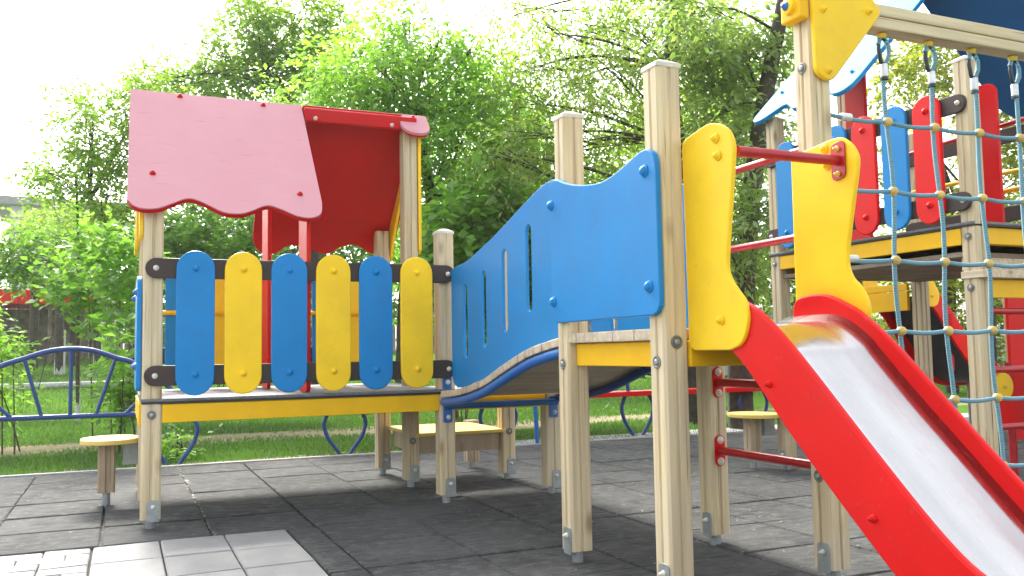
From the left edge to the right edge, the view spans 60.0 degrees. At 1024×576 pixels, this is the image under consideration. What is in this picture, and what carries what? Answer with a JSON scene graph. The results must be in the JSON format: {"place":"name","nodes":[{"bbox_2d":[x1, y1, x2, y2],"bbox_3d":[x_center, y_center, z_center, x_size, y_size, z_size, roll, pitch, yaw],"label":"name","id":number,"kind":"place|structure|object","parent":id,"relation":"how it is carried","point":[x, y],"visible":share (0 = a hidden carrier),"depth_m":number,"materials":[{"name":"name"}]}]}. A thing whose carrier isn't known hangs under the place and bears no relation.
{"place":"outdoors","nodes":[
{"label":"outdoors","id":0,"kind":"place"},
{"bbox_2d":[0,195,128,338],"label":"building","id":1,"kind":"structure","parent":0,"point":[6,202],"depth_m":59.63,"materials":[{"name":"beige glass"}]},
{"bbox_2d":[2,473,302,575],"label":"paving base","id":2,"kind":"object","parent":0,"point":[100,544],"depth_m":4.46,"materials":[{"name":"grey concrete"}]},
{"bbox_2d":[0,530,327,575],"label":"stone paving","id":3,"kind":"structure","parent":0,"point":[276,553],"depth_m":3.93,"materials":[{"name":"grey stone"}]},
{"bbox_2d":[0,349,967,474],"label":"ground","id":4,"kind":"structure","parent":0,"point":[758,402],"depth_m":10.80,"materials":[{"name":"green plant"}]},
{"bbox_2d":[0,296,51,453],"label":"shrub","id":5,"kind":"object","parent":4,"relation":"on","point":[6,354],"visible":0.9,"depth_m":8.95,"materials":[{"name":"green plant"}]},
{"bbox_2d":[0,216,98,369],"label":"background tree","id":6,"kind":"object","parent":4,"relation":"on","point":[33,322],"visible":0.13,"depth_m":25.91,"materials":[{"name":"leaf"},{"name":"bark"}]},
{"bbox_2d":[0,189,104,374],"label":"limewashed tree","id":7,"kind":"object","parent":4,"relation":"on","point":[59,357],"visible":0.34,"depth_m":23.90,"materials":[{"name":"green plant"}]},
{"bbox_2d":[0,285,105,363],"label":"pavilion","id":8,"kind":"structure","parent":4,"relation":"on","point":[47,322],"depth_m":31.01,"materials":[{"name":"red paint"}]},
{"bbox_2d":[0,214,111,403],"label":"tree","id":9,"kind":"object","parent":4,"relation":"on","point":[29,250],"visible":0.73,"depth_m":15.58,"materials":[{"name":"green plant"}]},
{"bbox_2d":[0,380,125,389],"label":"log","id":10,"kind":"object","parent":4,"relation":"on","point":[50,385],"visible":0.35,"depth_m":19.31,"materials":[{"name":"beige wood"}]},
{"bbox_2d":[13,201,127,365],"bbox_3d":[-13.910,-0.233,28.212,3.847,5.526,3.895,1,-5,-24],"label":"background tree","id":11,"kind":"object","parent":4,"relation":"on","point":[72,337],"visible":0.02,"depth_m":27.94,"materials":[{"name":"green plant"}]},
{"bbox_2d":[48,177,100,421],"bbox_3d":[-6.348,0.203,12.938,0.759,3.670,0.532,3,-6,-44],"label":"limewashed tree","id":12,"kind":"object","parent":4,"relation":"on","point":[78,383],"visible":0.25,"depth_m":12.98,"materials":[{"name":"green plant"}]},
{"bbox_2d":[39,203,134,365],"bbox_3d":[-12.934,-0.080,27.687,4.462,5.137,2.794,-2,-4,16],"label":"limewashed tree","id":13,"kind":"object","parent":4,"relation":"on","point":[97,345],"visible":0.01,"depth_m":27.91,"materials":[{"name":"green plant"}]},
{"bbox_2d":[14,200,170,446],"bbox_3d":[-4.365,0.446,9.536,1.940,2.533,1.470,-4,-5,31],"label":"shrub","id":14,"kind":"object","parent":4,"relation":"on","point":[117,289],"visible":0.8,"depth_m":9.38,"materials":[{"name":"green plant"}]},
{"bbox_2d":[0,45,197,420],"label":"tree","id":15,"kind":"object","parent":4,"relation":"on","point":[108,173],"visible":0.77,"depth_m":12.81,"materials":[{"name":"green plant"}]},
{"bbox_2d":[0,346,199,464],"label":"railing","id":16,"kind":"object","parent":4,"relation":"on","point":[7,417],"visible":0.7,"depth_m":7.25,"materials":[{"name":"blue metal"}]},
{"bbox_2d":[72,313,136,454],"bbox_3d":[-3.667,0.987,8.304,0.846,1.508,1.335,1,-5,-24],"label":"shrub","id":17,"kind":"object","parent":4,"relation":"on","point":[122,397],"visible":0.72,"depth_m":8.33,"materials":[{"name":"green plant"}]},
{"bbox_2d":[114,203,250,280],"bbox_3d":[-7.114,-0.318,19.668,3.255,5.122,2.870,-2,-4,17],"label":"background tree","id":18,"kind":"object","parent":4,"relation":"on","point":[174,213],"visible":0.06,"depth_m":19.87,"materials":[{"name":"green plant"}]},
{"bbox_2d":[161,422,221,461],"bbox_3d":[-3.032,1.418,8.062,0.726,0.624,1.034,1,-5,-24],"label":"shrub","id":19,"kind":"object","parent":4,"relation":"on","point":[173,443],"visible":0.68,"depth_m":8.02,"materials":[{"name":"green plant"}]},
{"bbox_2d":[125,203,311,387],"bbox_3d":[-4.174,0.202,13.010,3.081,3.518,1.956,-1,-4,-4],"label":"shrub","id":20,"kind":"object","parent":4,"relation":"on","point":[175,248],"visible":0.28,"depth_m":12.85,"materials":[{"name":"green plant"}]},
{"bbox_2d":[102,0,380,384],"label":"tall tree","id":21,"kind":"object","parent":4,"relation":"on","point":[235,72],"visible":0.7,"depth_m":15.86,"materials":[{"name":"green plant"}]},
{"bbox_2d":[195,205,288,259],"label":"background tree","id":22,"kind":"object","parent":4,"relation":"on","point":[232,234],"visible":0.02,"depth_m":21.30,"materials":[{"name":"green plant"}]},
{"bbox_2d":[249,218,366,262],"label":"background tree","id":23,"kind":"object","parent":4,"relation":"on","point":[294,250],"visible":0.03,"depth_m":21.81,"materials":[{"name":"green plant"}]},
{"bbox_2d":[342,220,433,382],"bbox_3d":[-2.661,-0.107,20.869,3.261,4.813,3.136,-1,-4,-3],"label":"background tree","id":24,"kind":"object","parent":4,"relation":"on","point":[355,257],"visible":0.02,"depth_m":20.92,"materials":[{"name":"green plant"}]},
{"bbox_2d":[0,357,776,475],"bbox_3d":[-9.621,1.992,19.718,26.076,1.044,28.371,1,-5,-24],"label":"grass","id":25,"kind":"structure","parent":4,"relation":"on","point":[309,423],"depth_m":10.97,"materials":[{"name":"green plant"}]},
{"bbox_2d":[4,302,792,357],"bbox_3d":[-7.468,1.722,37.273,60.036,2.273,0.081,1,-5,-26],"label":"wooden fence","id":26,"kind":"object","parent":4,"relation":"on","point":[395,333],"visible":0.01,"depth_m":38.30,"materials":[{"name":"brown wood"}]},
{"bbox_2d":[252,0,554,418],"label":"box elder","id":27,"kind":"object","parent":4,"relation":"on","point":[433,104],"visible":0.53,"depth_m":12.01,"materials":[{"name":"green plant"}]},
{"bbox_2d":[322,407,517,454],"bbox_3d":[-0.854,1.326,8.493,2.100,0.466,0.280,1,-5,-24],"label":"railing","id":28,"kind":"object","parent":4,"relation":"on","point":[334,446],"visible":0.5,"depth_m":8.20,"materials":[{"name":"blue metal"}]},
{"bbox_2d":[397,150,547,421],"bbox_3d":[-0.222,0.090,11.033,2.510,3.320,1.895,3,-6,-43],"label":"shrub","id":29,"kind":"object","parent":4,"relation":"on","point":[468,231],"visible":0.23,"depth_m":10.50,"materials":[{"name":"green plant"}]},
{"bbox_2d":[0,413,967,477],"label":"kerb","id":30,"kind":"structure","parent":4,"relation":"on","point":[728,430],"depth_m":7.68,"materials":[{"name":"concrete"}]},
{"bbox_2d":[533,406,539,442],"bbox_3d":[0.226,1.069,8.696,0.080,0.952,0.051,-2,-4,12],"label":"pole","id":31,"kind":"object","parent":30,"relation":"on","point":[536,424],"visible":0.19,"depth_m":8.66,"materials":[{"name":"blue metal"}]},
{"bbox_2d":[591,373,768,435],"bbox_3d":[1.725,1.240,9.524,2.650,0.701,0.280,1,-5,-24],"label":"bench","id":32,"kind":"object","parent":30,"relation":"on","point":[626,393],"visible":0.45,"depth_m":9.32,"materials":[{"name":"red paint"}]},
{"bbox_2d":[431,60,557,201],"bbox_3d":[-0.254,-1.889,23.938,4.333,8.563,4.417,-2,-4,8],"label":"background tree","id":33,"kind":"object","parent":4,"relation":"on","point":[524,109],"visible":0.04,"depth_m":23.51,"materials":[{"name":"green plant"}]},
{"bbox_2d":[525,135,617,199],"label":"background tree","id":34,"kind":"object","parent":4,"relation":"on","point":[587,160],"visible":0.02,"depth_m":20.93,"materials":[{"name":"green plant"}]},
{"bbox_2d":[446,0,796,423],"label":"willow","id":35,"kind":"object","parent":4,"relation":"on","point":[624,135],"visible":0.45,"depth_m":10.99,"materials":[{"name":"green plant"}]},
{"bbox_2d":[591,104,697,377],"bbox_3d":[3.086,-1.359,23.088,3.795,7.489,4.207,1,-5,-24],"label":"background tree","id":36,"kind":"object","parent":4,"relation":"on","point":[620,163],"visible":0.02,"depth_m":22.89,"materials":[{"name":"green plant"}]},
{"bbox_2d":[631,0,764,370],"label":"poplar","id":37,"kind":"object","parent":4,"relation":"on","point":[694,12],"visible":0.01,"depth_m":13.98,"materials":[{"name":"green plant"}]},
{"bbox_2d":[679,61,777,215],"bbox_3d":[5.927,-2.180,25.861,5.156,9.278,4.040,1,-5,-24],"label":"background tree","id":38,"kind":"object","parent":4,"relation":"on","point":[738,181],"visible":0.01,"depth_m":25.40,"materials":[{"name":"green plant"}]},
{"bbox_2d":[626,0,836,428],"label":"acacia","id":39,"kind":"object","parent":4,"relation":"on","point":[746,264],"visible":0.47,"depth_m":9.85,"materials":[{"name":"green plant"}]},
{"bbox_2d":[731,222,795,320],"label":"background tree","id":40,"kind":"object","parent":4,"relation":"on","point":[760,291],"visible":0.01,"depth_m":24.54,"materials":[{"name":"green plant"}]},
{"bbox_2d":[757,215,795,315],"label":"background tree","id":41,"kind":"object","parent":4,"relation":"on","point":[792,292],"visible":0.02,"depth_m":23.87,"materials":[{"name":"green plant"}]},
{"bbox_2d":[792,282,899,335],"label":"background tree","id":42,"kind":"object","parent":4,"relation":"on","point":[880,321],"depth_m":22.15,"materials":[{"name":"green plant"}]},
{"bbox_2d":[724,337,1004,374],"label":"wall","id":43,"kind":"structure","parent":4,"relation":"on","point":[726,370],"depth_m":24.81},
{"bbox_2d":[867,10,1023,392],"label":"linden","id":44,"kind":"object","parent":4,"relation":"on","point":[906,70],"visible":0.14,"depth_m":16.80,"materials":[{"name":"green leaf"},{"name":"bark"}]},
{"bbox_2d":[0,418,1023,575],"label":"rubber paving","id":45,"kind":"structure","parent":0,"point":[232,498],"depth_m":4.94,"materials":[{"name":"rubber"}]},
{"bbox_2d":[80,435,137,508],"bbox_3d":[-2.473,1.144,5.463,0.349,0.440,0.425,1,-5,-24],"label":"stool","id":46,"kind":"object","parent":45,"relation":"on","point":[106,445],"visible":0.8,"depth_m":5.42,"materials":[{"name":"brown wood"}]},
{"bbox_2d":[127,89,455,528],"bbox_3d":[-1.473,0.072,5.774,1.921,2.591,1.756,1,-5,-24],"label":"playhouse","id":47,"kind":"object","parent":45,"relation":"on","point":[307,179],"visible":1,"depth_m":5.16,"materials":[{"name":"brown wood"}]},
{"bbox_2d":[388,419,505,467],"bbox_3d":[-0.467,1.206,6.493,0.740,0.400,0.820,1,-5,-24],"label":"step seat","id":48,"kind":"object","parent":45,"relation":"on","point":[473,437],"visible":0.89,"depth_m":6.22,"materials":[{"name":"yellow wood"}]},
{"bbox_2d":[429,251,561,492],"bbox_3d":[-0.175,0.508,5.884,0.707,1.694,0.845,1,-5,-24],"label":"bridge landing","id":49,"kind":"object","parent":45,"relation":"on","point":[550,454],"visible":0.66,"depth_m":5.63,"materials":[{"name":"brown wood"}]},
{"bbox_2d":[546,0,850,575],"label":"slide platform","id":50,"kind":"structure","parent":45,"relation":"on","point":[617,244],"depth_m":3.42,"materials":[{"name":"brown wood"}]},
{"bbox_2d":[440,179,688,422],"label":"arched bridge","id":51,"kind":"structure","parent":50,"relation":"attached to","point":[520,355],"depth_m":4.68,"materials":[{"name":"blue wood"}]},
{"bbox_2d":[727,411,779,468],"bbox_3d":[1.823,1.158,6.638,0.349,0.440,0.425,1,-5,-24],"label":"stool","id":52,"kind":"object","parent":45,"relation":"on","point":[757,425],"visible":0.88,"depth_m":6.60,"materials":[{"name":"brown wood"}]},
{"bbox_2d":[682,123,1023,575],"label":"slide","id":53,"kind":"object","parent":45,"relation":"on","point":[919,476],"visible":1,"depth_m":2.74,"materials":[{"name":"red paint"}]},
{"bbox_2d":[753,0,1023,469],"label":"play tower","id":54,"kind":"structure","parent":45,"relation":"on","point":[920,239],"depth_m":5.71,"materials":[{"name":"brown wood"}]},
{"bbox_2d":[995,361,1023,476],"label":"activity panel","id":55,"kind":"object","parent":54,"relation":"attached to","point":[1010,384],"visible":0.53,"depth_m":5.50,"materials":[{"name":"red paint"}]},
{"bbox_2d":[1003,298,1023,441],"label":"climbing wall","id":56,"kind":"structure","parent":54,"relation":"attached to","point":[1014,347],"depth_m":8.09,"materials":[{"name":"red paint"}]},
{"bbox_2d":[781,0,1023,80],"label":"climbing frame","id":57,"kind":"object","parent":45,"relation":"on","point":[840,29],"visible":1,"depth_m":3.61,"materials":[{"name":"brown wood"}]},
{"bbox_2d":[831,32,1023,467],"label":"rope net","id":58,"kind":"object","parent":57,"relation":"hanging from","point":[895,260],"visible":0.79,"depth_m":3.79,"materials":[{"name":"fabric"}]},
{"bbox_2d":[862,236,971,424],"bbox_3d":[4.381,0.461,8.966,1.845,2.062,0.657,2,-5,-34],"label":"slide","id":59,"kind":"object","parent":45,"relation":"on","point":[959,347],"visible":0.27,"depth_m":8.87,"materials":[{"name":"red paint"}]},
{"bbox_2d":[0,0,1023,348],"label":"sky","id":60,"kind":"structure","parent":0,"point":[42,40],"materials":[{"name":"white"}]}
]}

